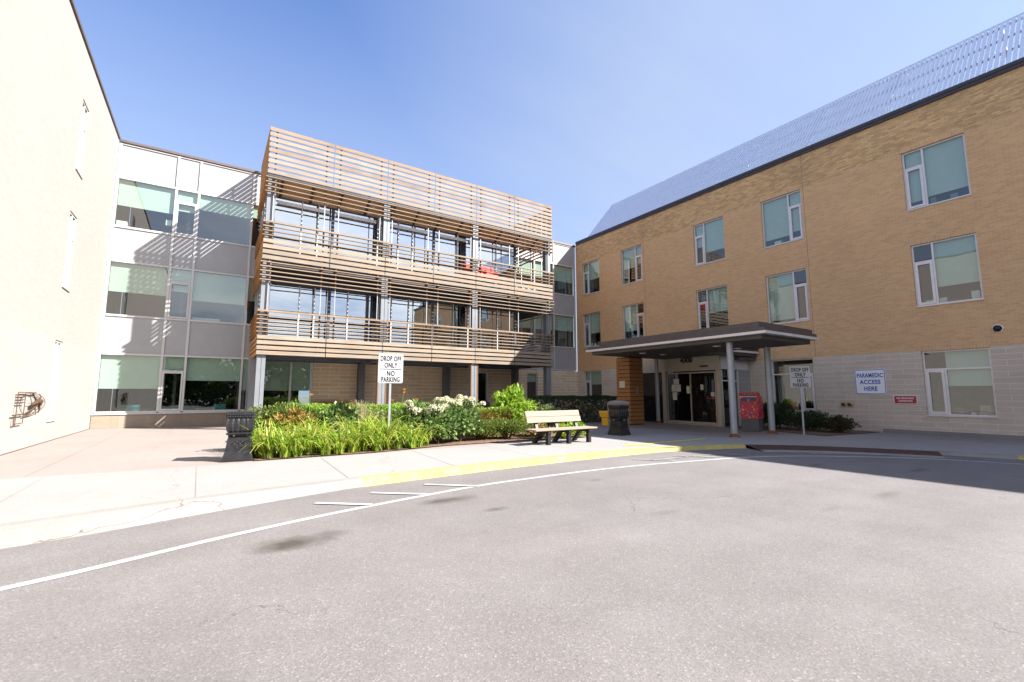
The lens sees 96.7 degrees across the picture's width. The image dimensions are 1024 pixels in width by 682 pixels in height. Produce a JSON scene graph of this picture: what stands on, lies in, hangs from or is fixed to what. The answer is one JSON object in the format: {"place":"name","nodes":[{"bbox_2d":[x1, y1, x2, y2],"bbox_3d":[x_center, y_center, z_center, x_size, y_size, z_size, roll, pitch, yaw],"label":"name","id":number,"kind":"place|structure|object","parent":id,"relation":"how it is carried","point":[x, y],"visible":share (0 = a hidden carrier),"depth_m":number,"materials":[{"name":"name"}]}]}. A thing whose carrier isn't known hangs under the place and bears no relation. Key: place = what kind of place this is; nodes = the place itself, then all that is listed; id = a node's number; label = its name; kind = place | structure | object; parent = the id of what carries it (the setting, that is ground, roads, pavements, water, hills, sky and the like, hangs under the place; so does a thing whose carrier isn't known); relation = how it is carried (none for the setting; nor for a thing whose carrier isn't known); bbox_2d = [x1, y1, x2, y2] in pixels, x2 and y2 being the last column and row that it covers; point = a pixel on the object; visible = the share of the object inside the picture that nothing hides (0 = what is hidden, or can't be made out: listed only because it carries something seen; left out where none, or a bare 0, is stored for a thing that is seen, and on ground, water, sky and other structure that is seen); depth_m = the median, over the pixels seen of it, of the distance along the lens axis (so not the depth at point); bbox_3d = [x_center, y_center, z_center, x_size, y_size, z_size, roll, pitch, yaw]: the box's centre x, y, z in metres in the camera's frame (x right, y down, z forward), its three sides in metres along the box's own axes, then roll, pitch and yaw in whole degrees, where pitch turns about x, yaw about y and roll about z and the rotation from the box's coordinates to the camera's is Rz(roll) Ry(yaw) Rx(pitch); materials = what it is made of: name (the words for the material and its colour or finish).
{"place":"outdoors","nodes":[
{"label":"outdoors","id":0,"kind":"place"},
{"bbox_2d":[0,397,1023,681],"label":"ground","id":1,"kind":"structure","parent":0,"point":[794,567],"depth_m":3.81,"materials":[{"name":"asphalt"}]},
{"bbox_2d":[0,0,120,455],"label":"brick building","id":2,"kind":"structure","parent":1,"relation":"on","point":[60,137],"depth_m":12.70,"materials":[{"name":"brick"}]},
{"bbox_2d":[11,392,44,425],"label":"pipes","id":3,"kind":"object","parent":2,"relation":"attached to","point":[38,402],"depth_m":12.00,"materials":[{"name":"metal"}]},
{"bbox_2d":[46,340,61,421],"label":"window","id":4,"kind":"structure","parent":2,"relation":"in","point":[57,352],"depth_m":14.09,"materials":[{"name":"white metal"}]},
{"bbox_2d":[62,211,75,291],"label":"window","id":5,"kind":"structure","parent":2,"relation":"in","point":[70,239],"depth_m":14.56,"materials":[{"name":"white metal"}]},
{"bbox_2d":[75,100,87,178],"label":"window","id":6,"kind":"structure","parent":2,"relation":"in","point":[82,135],"depth_m":14.99,"materials":[{"name":"glass"}]},
{"bbox_2d":[0,477,362,548],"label":"curb","id":7,"kind":"structure","parent":1,"relation":"on","point":[20,533],"depth_m":5.69,"materials":[{"name":"concrete"}]},
{"bbox_2d":[90,139,577,428],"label":"glazed building","id":8,"kind":"structure","parent":1,"relation":"on","point":[174,345],"depth_m":21.74,"materials":[{"name":"white metal"}]},
{"bbox_2d":[478,372,488,406],"bbox_3d":[-1.933,3.426,28.931,0.894,2.917,0.180,4,-8,-33],"label":"door","id":9,"kind":"structure","parent":8,"relation":"in","point":[482,376],"depth_m":29.08,"materials":[{"name":"glass"}]},
{"bbox_2d":[527,373,536,394],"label":"window","id":10,"kind":"structure","parent":8,"relation":"in","point":[531,377],"depth_m":31.38,"materials":[{"name":"glass"}]},
{"bbox_2d":[313,502,371,504],"bbox_3d":[-2.410,2.321,6.497,0.852,0.001,0.100,-1,-7,7],"label":"bay mark","id":11,"kind":"object","parent":1,"relation":"on","point":[342,503],"visible":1,"depth_m":6.50,"materials":[{"name":"white paint"}]},
{"bbox_2d":[371,492,427,494],"bbox_3d":[-1.784,2.398,7.170,0.916,0.001,0.100,-1,-7,7],"label":"bay mark","id":12,"kind":"object","parent":1,"relation":"on","point":[399,493],"visible":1,"depth_m":7.15,"materials":[{"name":"white paint"}]},
{"bbox_2d":[424,484,477,485],"bbox_3d":[-1.052,2.473,7.817,0.942,0.001,0.100,-1,-7,8],"label":"bay mark","id":13,"kind":"object","parent":1,"relation":"on","point":[450,484],"visible":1,"depth_m":7.82,"materials":[{"name":"white paint"}]},
{"bbox_2d":[0,456,1023,590],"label":"white line","id":14,"kind":"object","parent":1,"relation":"on","point":[131,558],"visible":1,"depth_m":5.37,"materials":[{"name":"paint"}]},
{"bbox_2d":[360,444,745,486],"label":"yellow curb","id":15,"kind":"structure","parent":1,"relation":"on","point":[372,480],"depth_m":9.83,"materials":[{"name":"paint"}]},
{"bbox_2d":[642,355,783,426],"bbox_3d":[10.785,2.802,24.649,5.650,3.530,5.300,4,-8,-33],"label":"entrance vestibule","id":16,"kind":"object","parent":1,"relation":"on","point":[693,390],"visible":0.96,"depth_m":22.60,"materials":[{"name":"beige metal"}]},
{"bbox_2d":[667,372,690,422],"bbox_3d":[8.533,2.878,23.154,0.035,2.517,1.460,4,-8,-33],"label":"sliding door","id":17,"kind":"structure","parent":16,"relation":"in","point":[679,410],"depth_m":23.13,"materials":[{"name":"glass"}]},
{"bbox_2d":[689,371,717,424],"bbox_3d":[9.249,2.746,22.005,0.035,2.517,1.400,4,-8,-33],"label":"sliding door","id":18,"kind":"structure","parent":16,"relation":"in","point":[703,410],"depth_m":21.98,"materials":[{"name":"glass"}]},
{"bbox_2d":[575,12,1023,440],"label":"brick building","id":19,"kind":"structure","parent":1,"relation":"on","point":[849,232],"depth_m":19.39,"materials":[{"name":"brick"}]},
{"bbox_2d":[583,259,599,295],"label":"window","id":20,"kind":"structure","parent":19,"relation":"in","point":[591,268],"depth_m":33.20,"materials":[{"name":"glass"}]},
{"bbox_2d":[584,312,600,347],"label":"window","id":21,"kind":"structure","parent":19,"relation":"in","point":[593,319],"depth_m":32.76,"materials":[{"name":"glass"}]},
{"bbox_2d":[585,370,601,404],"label":"window","id":22,"kind":"structure","parent":19,"relation":"in","point":[593,377],"depth_m":32.32,"materials":[{"name":"glass"}]},
{"bbox_2d":[621,245,642,285],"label":"window","id":23,"kind":"structure","parent":19,"relation":"in","point":[632,256],"depth_m":29.95,"materials":[{"name":"glass"}]},
{"bbox_2d":[623,303,644,338],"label":"window","id":24,"kind":"structure","parent":19,"relation":"in","point":[631,314],"depth_m":29.68,"materials":[{"name":"glass"}]},
{"bbox_2d":[694,216,725,266],"bbox_3d":[11.205,-5.455,25.385,0.885,2.404,1.874,4,-8,-33],"label":"window","id":25,"kind":"structure","parent":19,"relation":"in","point":[713,230],"depth_m":25.36,"materials":[{"name":"glass"}]},
{"bbox_2d":[697,285,728,328],"bbox_3d":[11.205,-1.660,24.948,0.885,2.444,1.874,4,-8,-33],"label":"window","id":26,"kind":"structure","parent":19,"relation":"in","point":[717,301],"depth_m":24.93,"materials":[{"name":"glass"}]},
{"bbox_2d":[761,190,803,248],"bbox_3d":[13.333,-5.824,22.186,0.885,2.404,1.894,4,-8,-33],"label":"window","id":27,"kind":"structure","parent":19,"relation":"in","point":[781,218],"depth_m":22.12,"materials":[{"name":"glass"}]},
{"bbox_2d":[766,268,809,323],"bbox_3d":[13.333,-2.029,21.749,0.885,2.444,1.894,4,-8,-33],"label":"window","id":28,"kind":"structure","parent":19,"relation":"in","point":[783,304],"depth_m":21.81,"materials":[{"name":"teal glass"}]},
{"bbox_2d":[772,358,816,411],"bbox_3d":[13.045,2.052,21.087,0.195,2.424,1.894,4,-8,-33],"label":"window","id":29,"kind":"structure","parent":19,"relation":"in","point":[811,374],"depth_m":20.69,"materials":[{"name":"silver metal"}]},
{"bbox_2d":[840,402,853,416],"bbox_3d":[14.096,2.872,19.158,0.127,0.629,0.460,4,-8,-33],"label":"standpipe","id":30,"kind":"object","parent":19,"relation":"attached to","point":[846,404],"visible":1,"depth_m":19.18,"materials":[{"name":"gold metal"}]},
{"bbox_2d":[854,369,886,393],"bbox_3d":[14.623,1.663,18.585,0.016,1.020,1.050,4,-8,-33],"label":"wall sign","id":31,"kind":"object","parent":19,"relation":"attached to","point":[870,381],"visible":1,"depth_m":18.57,"materials":[{"name":"metal"}]},
{"bbox_2d":[893,395,917,403],"bbox_3d":[15.216,2.270,17.607,0.017,0.330,0.720,4,-8,-33],"label":"wall sign","id":32,"kind":"object","parent":19,"relation":"attached to","point":[905,399],"visible":1,"depth_m":17.60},
{"bbox_2d":[902,133,971,211],"bbox_3d":[16.415,-6.358,17.553,0.885,2.404,1.874,4,-8,-33],"label":"window","id":33,"kind":"structure","parent":19,"relation":"in","point":[939,167],"depth_m":17.47,"materials":[{"name":"glass"}]},
{"bbox_2d":[911,233,983,307],"bbox_3d":[16.415,-2.563,17.116,0.885,2.444,1.874,4,-8,-33],"label":"window","id":34,"kind":"structure","parent":19,"relation":"in","point":[955,260],"depth_m":16.93,"materials":[{"name":"glass"}]},
{"bbox_2d":[922,348,998,417],"bbox_3d":[16.415,1.540,16.643,0.885,2.424,1.874,4,-8,-33],"label":"window","id":35,"kind":"structure","parent":19,"relation":"in","point":[964,367],"depth_m":16.47,"materials":[{"name":"glass"}]},
{"bbox_2d":[992,324,1003,332],"bbox_3d":[16.660,-0.435,15.621,0.145,0.280,0.280,4,-8,-33],"label":"security camera","id":36,"kind":"object","parent":19,"relation":"attached to","point":[998,328],"visible":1,"depth_m":15.59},
{"bbox_2d":[667,453,1018,461],"bbox_3d":[8.175,2.860,11.140,8.991,0.001,1.605,-1,-7,7],"label":"faded line","id":37,"kind":"object","parent":1,"relation":"on","point":[817,453],"visible":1,"depth_m":11.75,"materials":[{"name":"white paint"}]},
{"bbox_2d":[761,450,944,457],"bbox_3d":[8.786,2.951,11.973,4.078,0.025,0.506,-2,-7,18],"label":"ramp lip","id":38,"kind":"object","parent":1,"relation":"on","point":[853,453],"visible":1,"depth_m":12.04,"materials":[{"name":"concrete"}]},
{"bbox_2d":[748,445,942,455],"bbox_3d":[8.873,2.948,12.387,4.512,0.074,0.912,-2,-7,18],"label":"tactile plate","id":39,"kind":"object","parent":38,"relation":"on","point":[842,449],"visible":1,"depth_m":12.43,"materials":[{"name":"concrete"}]},
{"bbox_2d":[938,451,1017,458],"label":"curb","id":40,"kind":"structure","parent":1,"relation":"on","point":[986,455],"depth_m":11.38,"materials":[{"name":"concrete"}]},
{"bbox_2d":[0,428,1023,523],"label":"sidewalk","id":41,"kind":"structure","parent":0,"point":[49,496],"depth_m":8.83,"materials":[{"name":"concrete"}]},
{"bbox_2d":[1,444,711,523],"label":"paving joints","id":42,"kind":"object","parent":41,"relation":"on","point":[294,484],"visible":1,"depth_m":6.86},
{"bbox_2d":[524,410,596,444],"bbox_3d":[1.395,2.556,13.555,2.320,0.935,0.858,4,-8,-33],"label":"park bench","id":43,"kind":"object","parent":41,"relation":"on","point":[535,418],"visible":0.98,"depth_m":13.60,"materials":[{"name":"brown wood"}]},
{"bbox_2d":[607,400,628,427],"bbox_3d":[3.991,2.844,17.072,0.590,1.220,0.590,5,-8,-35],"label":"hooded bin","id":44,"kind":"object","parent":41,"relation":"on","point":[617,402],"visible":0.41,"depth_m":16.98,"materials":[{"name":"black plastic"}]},
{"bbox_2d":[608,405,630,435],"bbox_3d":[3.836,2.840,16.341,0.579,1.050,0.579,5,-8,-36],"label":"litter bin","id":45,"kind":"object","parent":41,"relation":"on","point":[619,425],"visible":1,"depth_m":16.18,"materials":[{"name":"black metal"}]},
{"bbox_2d":[625,438,703,445],"bbox_3d":[4.736,3.061,13.796,4.009,0.026,0.140,5,-8,-36],"label":"yellow stripe","id":46,"kind":"object","parent":41,"relation":"on","point":[662,442],"visible":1,"depth_m":13.63,"materials":[{"name":"paint"}]},
{"bbox_2d":[789,366,810,434],"bbox_3d":[10.724,2.195,16.849,0.670,2.530,0.055,-2,-7,16],"label":"road sign","id":47,"kind":"object","parent":41,"relation":"on","point":[800,378],"visible":1,"depth_m":16.91,"materials":[{"name":"metal"}]},
{"bbox_2d":[0,417,1023,479],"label":"courtyard paving","id":48,"kind":"structure","parent":0,"point":[117,452],"depth_m":12.06,"materials":[{"name":"concrete"}]},
{"bbox_2d":[221,411,256,462],"bbox_3d":[-5.991,2.087,10.035,0.579,1.050,0.579,3,-7,-24],"label":"litter bin","id":49,"kind":"object","parent":48,"relation":"on","point":[237,442],"visible":1,"depth_m":9.82,"materials":[{"name":"black metal"}]},
{"bbox_2d":[245,126,554,423],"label":"slatted balcony block","id":50,"kind":"structure","parent":48,"relation":"on","point":[337,280],"depth_m":22.25,"materials":[{"name":"brown wood"}]},
{"bbox_2d":[464,263,482,280],"bbox_3d":[-2.107,-3.792,25.098,0.840,1.020,0.680,4,-8,-33],"label":"armchair","id":51,"kind":"object","parent":50,"relation":"on","point":[465,266],"visible":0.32,"depth_m":25.05,"materials":[{"name":"red plastic"}]},
{"bbox_2d":[481,266,497,283],"bbox_3d":[-1.297,-3.731,25.629,0.840,1.020,0.680,4,-8,-33],"label":"armchair","id":52,"kind":"object","parent":50,"relation":"on","point":[488,270],"visible":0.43,"depth_m":25.66,"materials":[{"name":"red plastic"}]},
{"bbox_2d":[253,432,585,459],"bbox_3d":[-2.869,3.130,14.599,10.600,0.020,5.240,4,-8,-33],"label":"planting bed","id":53,"kind":"object","parent":48,"relation":"on","point":[490,439],"visible":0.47,"depth_m":13.61,"materials":[{"name":"brown soil"}]},
{"bbox_2d":[220,417,300,446],"bbox_3d":[-5.829,2.212,10.741,1.587,0.906,1.510,-2,-7,13],"label":"daylily","id":54,"kind":"object","parent":53,"relation":"on","point":[256,429],"visible":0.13,"depth_m":10.74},
{"bbox_2d":[239,418,287,456],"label":"daylily","id":55,"kind":"object","parent":53,"relation":"on","point":[257,453],"visible":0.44,"depth_m":10.19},
{"bbox_2d":[241,430,297,457],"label":"daylily","id":56,"kind":"object","parent":53,"relation":"on","point":[267,452],"visible":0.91,"depth_m":10.07,"materials":[{"name":"plant"}]},
{"bbox_2d":[233,399,321,444],"bbox_3d":[-6.119,2.163,11.939,2.156,1.308,1.357,4,-8,-33],"label":"hedge","id":57,"kind":"object","parent":53,"relation":"on","point":[264,415],"visible":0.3,"depth_m":11.82,"materials":[{"name":"green plant"}]},
{"bbox_2d":[252,419,304,454],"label":"daylily","id":58,"kind":"object","parent":53,"relation":"on","point":[277,453],"visible":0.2,"depth_m":10.58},
{"bbox_2d":[255,425,310,457],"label":"daylily","id":59,"kind":"object","parent":53,"relation":"on","point":[285,450],"visible":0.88,"depth_m":10.17,"materials":[{"name":"plant"}]},
{"bbox_2d":[267,406,316,431],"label":"shrub","id":60,"kind":"object","parent":53,"relation":"on","point":[297,414],"visible":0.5,"depth_m":11.64,"materials":[{"name":"orange plant"}]},
{"bbox_2d":[273,419,322,456],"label":"daylily","id":61,"kind":"object","parent":53,"relation":"on","point":[296,451],"visible":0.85,"depth_m":10.27,"materials":[{"name":"plant"}]},
{"bbox_2d":[284,424,335,454],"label":"daylily","id":62,"kind":"object","parent":53,"relation":"on","point":[309,448],"visible":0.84,"depth_m":10.60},
{"bbox_2d":[276,419,343,452],"bbox_3d":[-4.880,2.283,11.075,1.525,0.843,1.603,-1,-7,11],"label":"daylily","id":63,"kind":"object","parent":53,"relation":"on","point":[318,436],"visible":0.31,"depth_m":10.94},
{"bbox_2d":[289,414,336,440],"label":"daylily","id":64,"kind":"object","parent":53,"relation":"on","point":[305,425],"visible":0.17,"depth_m":11.27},
{"bbox_2d":[310,431,341,454],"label":"daylily","id":65,"kind":"object","parent":53,"relation":"on","point":[325,450],"visible":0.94,"depth_m":10.60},
{"bbox_2d":[311,422,354,451],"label":"daylily","id":66,"kind":"object","parent":53,"relation":"on","point":[332,435],"visible":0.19,"depth_m":11.14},
{"bbox_2d":[320,423,358,453],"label":"daylily","id":67,"kind":"object","parent":53,"relation":"on","point":[338,449],"visible":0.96,"depth_m":10.79,"materials":[{"name":"plant"}]},
{"bbox_2d":[317,400,362,430],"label":"shrub","id":68,"kind":"object","parent":53,"relation":"on","point":[330,416],"visible":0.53,"depth_m":12.33,"materials":[{"name":"green plant"}]},
{"bbox_2d":[326,419,360,450],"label":"daylily","id":69,"kind":"object","parent":53,"relation":"on","point":[345,449],"visible":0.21,"depth_m":11.22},
{"bbox_2d":[315,414,371,432],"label":"daylily","id":70,"kind":"object","parent":53,"relation":"on","point":[344,423],"visible":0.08,"depth_m":11.99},
{"bbox_2d":[320,424,377,451],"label":"daylily","id":71,"kind":"object","parent":53,"relation":"on","point":[353,445],"visible":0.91,"depth_m":11.07,"materials":[{"name":"plant"}]},
{"bbox_2d":[286,402,429,425],"bbox_3d":[-4.383,2.400,13.584,4.246,1.208,1.152,4,-8,-33],"label":"hedge","id":72,"kind":"object","parent":53,"relation":"on","point":[383,408],"visible":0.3,"depth_m":13.42,"materials":[{"name":"green plant"}]},
{"bbox_2d":[337,421,380,450],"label":"daylily","id":73,"kind":"object","parent":53,"relation":"on","point":[364,446],"visible":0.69,"depth_m":11.28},
{"bbox_2d":[337,418,387,441],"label":"daylily","id":74,"kind":"object","parent":53,"relation":"on","point":[362,429],"visible":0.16,"depth_m":11.58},
{"bbox_2d":[341,414,384,446],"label":"daylily","id":75,"kind":"object","parent":53,"relation":"on","point":[365,424],"visible":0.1,"depth_m":12.16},
{"bbox_2d":[350,399,376,423],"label":"ornamental grass","id":76,"kind":"object","parent":53,"relation":"on","point":[363,412],"depth_m":12.98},
{"bbox_2d":[347,413,405,443],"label":"daylily","id":77,"kind":"object","parent":53,"relation":"on","point":[375,430],"visible":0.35,"depth_m":11.67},
{"bbox_2d":[366,424,393,450],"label":"daylily","id":78,"kind":"object","parent":53,"relation":"on","point":[378,445],"visible":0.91,"depth_m":11.35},
{"bbox_2d":[366,416,406,448],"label":"daylily","id":79,"kind":"object","parent":53,"relation":"on","point":[387,446],"visible":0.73,"depth_m":11.64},
{"bbox_2d":[378,353,402,430],"bbox_3d":[-3.304,1.603,12.299,0.670,2.530,0.054,4,-8,-29],"label":"road sign","id":80,"kind":"object","parent":53,"relation":"on","point":[390,368],"visible":1,"depth_m":12.36,"materials":[{"name":"metal"}]},
{"bbox_2d":[370,413,410,441],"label":"daylily","id":81,"kind":"object","parent":53,"relation":"on","point":[385,427],"visible":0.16,"depth_m":11.88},
{"bbox_2d":[377,420,419,448],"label":"daylily","id":82,"kind":"object","parent":53,"relation":"on","point":[396,444],"visible":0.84,"depth_m":11.71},
{"bbox_2d":[387,421,436,447],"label":"daylily","id":83,"kind":"object","parent":53,"relation":"on","point":[411,442],"visible":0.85,"depth_m":11.93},
{"bbox_2d":[395,419,439,446],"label":"daylily","id":84,"kind":"object","parent":53,"relation":"on","point":[420,441],"visible":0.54,"depth_m":12.13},
{"bbox_2d":[390,399,445,440],"bbox_3d":[-2.650,2.276,12.929,1.606,1.307,1.413,4,-8,-33],"label":"hydrangea","id":85,"kind":"object","parent":53,"relation":"on","point":[414,409],"visible":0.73,"depth_m":12.64,"materials":[{"name":"green plant"}]},
{"bbox_2d":[417,420,444,444],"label":"daylily","id":86,"kind":"object","parent":53,"relation":"on","point":[428,439],"visible":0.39,"depth_m":12.54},
{"bbox_2d":[421,397,467,442],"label":"hydrangea","id":87,"kind":"object","parent":53,"relation":"on","point":[446,423],"visible":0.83,"depth_m":13.05,"materials":[{"name":"green plant"}]},
{"bbox_2d":[433,394,486,440],"bbox_3d":[-1.638,2.320,13.801,1.775,1.420,1.460,2,-7,-19],"label":"hydrangea","id":88,"kind":"object","parent":53,"relation":"on","point":[469,416],"visible":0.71,"depth_m":13.70,"materials":[{"name":"green plant"}]},
{"bbox_2d":[462,419,506,439],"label":"juniper shrub","id":89,"kind":"object","parent":53,"relation":"on","point":[489,428],"visible":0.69,"depth_m":14.12,"materials":[{"name":"green plant"}]},
{"bbox_2d":[469,406,514,436],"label":"shrub","id":90,"kind":"object","parent":53,"relation":"on","point":[487,413],"visible":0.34,"depth_m":15.25,"materials":[{"name":"green plant"}]},
{"bbox_2d":[490,382,537,434],"bbox_3d":[0.006,2.368,16.126,1.870,1.854,1.651,4,-8,-33],"label":"lime shrub","id":91,"kind":"object","parent":53,"relation":"on","point":[516,400],"visible":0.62,"depth_m":15.87,"materials":[{"name":"green plant"}]},
{"bbox_2d":[492,418,538,437],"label":"juniper shrub","id":92,"kind":"object","parent":53,"relation":"on","point":[510,428],"visible":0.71,"depth_m":14.41,"materials":[{"name":"green plant"}]},
{"bbox_2d":[525,423,553,438],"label":"flowering plant","id":93,"kind":"object","parent":53,"relation":"on","point":[539,426],"visible":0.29,"depth_m":14.47,"materials":[{"name":"green plant"}]},
{"bbox_2d":[534,402,560,427],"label":"flowering plant","id":94,"kind":"object","parent":53,"relation":"on","point":[547,407],"visible":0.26,"depth_m":18.58,"materials":[{"name":"green plant"}]},
{"bbox_2d":[552,422,574,437],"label":"flowering plant","id":95,"kind":"object","parent":53,"relation":"on","point":[563,435],"visible":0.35,"depth_m":14.87,"materials":[{"name":"green plant"}]},
{"bbox_2d":[566,421,586,435],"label":"flowering plant","id":96,"kind":"object","parent":53,"relation":"on","point":[581,423],"visible":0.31,"depth_m":15.16,"materials":[{"name":"green plant"}]},
{"bbox_2d":[1,423,1021,501],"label":"paving joints","id":97,"kind":"object","parent":48,"relation":"on","point":[323,459],"visible":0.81,"depth_m":10.31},
{"bbox_2d":[532,394,617,423],"bbox_3d":[3.496,3.548,23.766,5.531,1.506,1.348,4,-8,-33],"label":"hedge","id":98,"kind":"object","parent":48,"relation":"on","point":[591,413],"visible":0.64,"depth_m":23.48,"materials":[{"name":"green plant"}]},
{"bbox_2d":[598,411,608,425],"bbox_3d":[4.456,3.651,21.547,0.530,0.680,0.530,-5,-8,36],"label":"yellow tub","id":99,"kind":"object","parent":48,"relation":"on","point":[603,415],"visible":0.62,"depth_m":21.39,"materials":[{"name":"plastic"}]},
{"bbox_2d":[616,357,644,424],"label":"slatted pier","id":100,"kind":"structure","parent":48,"relation":"on","point":[629,372],"depth_m":22.43,"materials":[{"name":"brown wood"}]},
{"bbox_2d":[586,321,818,437],"bbox_3d":[9.018,1.886,19.996,7.690,3.870,8.400,4,-8,-33],"label":"entrance canopy","id":101,"kind":"object","parent":48,"relation":"on","point":[749,339],"visible":1,"depth_m":17.31,"materials":[{"name":"silver metal"}]},
{"bbox_2d":[739,392,763,431],"bbox_3d":[9.772,2.883,18.569,0.700,1.560,0.690,-6,-9,43],"label":"mailbox","id":102,"kind":"object","parent":48,"relation":"on","point":[751,411],"visible":0.98,"depth_m":18.34,"materials":[{"name":"red metal"}]},
{"bbox_2d":[724,425,875,435],"bbox_3d":[11.658,3.726,19.151,4.100,0.027,5.000,4,-8,-33],"label":"planting bed","id":103,"kind":"object","parent":48,"relation":"on","point":[823,432],"visible":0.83,"depth_m":18.25,"materials":[{"name":"soil"}]},
{"bbox_2d":[763,401,800,428],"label":"yew bush","id":104,"kind":"object","parent":103,"relation":"on","point":[782,414],"visible":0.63,"depth_m":19.40,"materials":[{"name":"green plant"}]},
{"bbox_2d":[785,409,834,430],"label":"yew bush","id":105,"kind":"object","parent":103,"relation":"on","point":[813,420],"visible":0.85,"depth_m":18.34,"materials":[{"name":"green plant"}]},
{"bbox_2d":[822,414,861,432],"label":"barberry bush","id":106,"kind":"object","parent":103,"relation":"on","point":[840,424],"visible":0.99,"depth_m":17.53,"materials":[{"name":"green plant"}]},
{"bbox_2d":[73,0,1023,396],"label":"sky","id":107,"kind":"structure","parent":0,"point":[576,108],"materials":[{"name":"blue"}]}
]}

